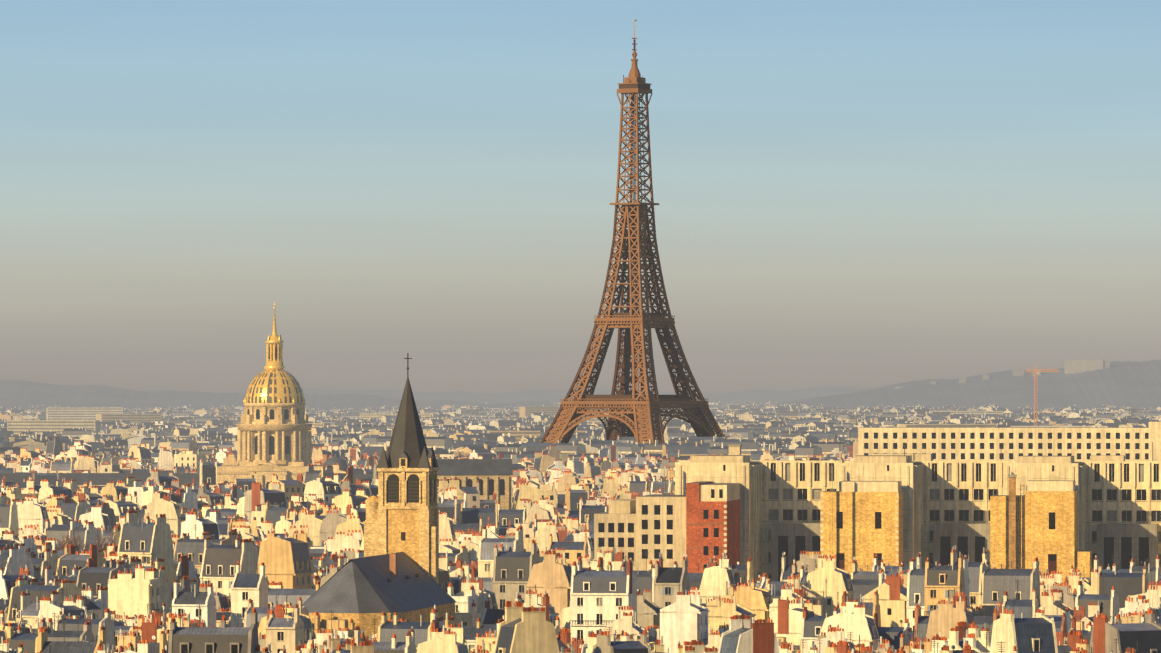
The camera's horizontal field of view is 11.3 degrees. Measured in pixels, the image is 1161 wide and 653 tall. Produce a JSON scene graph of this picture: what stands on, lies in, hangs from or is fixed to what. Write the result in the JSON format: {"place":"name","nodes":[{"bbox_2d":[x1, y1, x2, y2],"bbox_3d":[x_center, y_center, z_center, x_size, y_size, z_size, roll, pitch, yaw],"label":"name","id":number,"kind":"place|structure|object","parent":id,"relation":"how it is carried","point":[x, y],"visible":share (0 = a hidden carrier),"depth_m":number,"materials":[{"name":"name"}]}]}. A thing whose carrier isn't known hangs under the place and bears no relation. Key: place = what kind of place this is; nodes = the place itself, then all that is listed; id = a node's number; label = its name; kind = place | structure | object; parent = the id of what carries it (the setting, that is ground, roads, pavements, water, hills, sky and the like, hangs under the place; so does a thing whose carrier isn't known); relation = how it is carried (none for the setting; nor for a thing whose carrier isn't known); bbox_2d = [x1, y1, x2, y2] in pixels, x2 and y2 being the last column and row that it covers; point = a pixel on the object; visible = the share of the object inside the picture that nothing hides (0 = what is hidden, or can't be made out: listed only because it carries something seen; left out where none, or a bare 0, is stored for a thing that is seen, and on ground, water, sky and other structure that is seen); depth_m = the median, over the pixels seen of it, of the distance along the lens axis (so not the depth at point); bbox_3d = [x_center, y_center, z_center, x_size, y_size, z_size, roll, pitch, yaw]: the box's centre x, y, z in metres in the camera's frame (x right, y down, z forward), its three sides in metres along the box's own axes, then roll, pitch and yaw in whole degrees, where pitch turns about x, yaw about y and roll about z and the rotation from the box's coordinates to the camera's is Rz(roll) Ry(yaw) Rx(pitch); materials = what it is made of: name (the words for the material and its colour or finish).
{"place":"outdoors","nodes":[
{"label":"outdoors","id":0,"kind":"place"},
{"bbox_2d":[0,359,1160,412],"bbox_3d":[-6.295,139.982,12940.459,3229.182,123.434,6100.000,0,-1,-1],"label":"horizon hills","id":1,"kind":"structure","parent":0,"point":[1133,384],"depth_m":11151.19,"materials":[{"name":"grey"}]},
{"bbox_2d":[0,0,1160,392],"label":"sky","id":2,"kind":"structure","parent":0,"point":[848,193],"materials":[{"name":"blue"}]},
{"bbox_2d":[895,360,1109,388],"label":"distant buildings","id":3,"kind":"structure","parent":0,"point":[1074,366],"depth_m":10430.56,"materials":[{"name":"concrete"}]},
{"bbox_3d":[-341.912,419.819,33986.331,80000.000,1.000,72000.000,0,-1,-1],"label":"ground","id":4,"kind":"structure","parent":0,"visible":0},
{"bbox_2d":[0,523,118,556],"bbox_3d":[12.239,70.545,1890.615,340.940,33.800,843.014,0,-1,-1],"label":"trees","id":5,"kind":"object","parent":4,"relation":"on","point":[69,541],"visible":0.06,"depth_m":1496.97,"materials":[{"name":"plant"}]},
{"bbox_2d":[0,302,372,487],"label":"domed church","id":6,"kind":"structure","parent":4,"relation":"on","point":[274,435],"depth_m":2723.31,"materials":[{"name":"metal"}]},
{"bbox_2d":[302,353,512,639],"bbox_3d":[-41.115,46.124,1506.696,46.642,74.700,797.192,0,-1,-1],"label":"church","id":7,"kind":"structure","parent":4,"relation":"on","point":[395,568],"depth_m":1167.78,"materials":[{"name":"stone"}]},
{"bbox_2d":[0,437,1160,652],"bbox_3d":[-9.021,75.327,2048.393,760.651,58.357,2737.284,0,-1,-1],"label":"city roofs","id":8,"kind":"structure","parent":4,"relation":"on","point":[208,563],"depth_m":1208.81,"materials":[{"name":"metal"}]},
{"bbox_2d":[0,401,1160,461],"bbox_3d":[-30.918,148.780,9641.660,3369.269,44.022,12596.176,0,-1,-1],"label":"city","id":9,"kind":"object","parent":4,"relation":"on","point":[757,429],"visible":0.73,"depth_m":5453.69,"materials":[{"name":"stone"}]},
{"bbox_2d":[539,20,726,443],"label":"eiffel tower","id":10,"kind":"structure","parent":4,"relation":"on","point":[625,402],"depth_m":4085.70,"materials":[{"name":"metal"}]},
{"bbox_2d":[594,422,1160,583],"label":"university building","id":11,"kind":"structure","parent":4,"relation":"on","point":[1062,500],"depth_m":1377.60,"materials":[{"name":"stone"}]},
{"bbox_2d":[1026,364,1059,425],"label":"tower crane","id":12,"kind":"object","parent":4,"relation":"on","point":[1030,372],"visible":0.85,"depth_m":5194.17,"materials":[{"name":"metal"}]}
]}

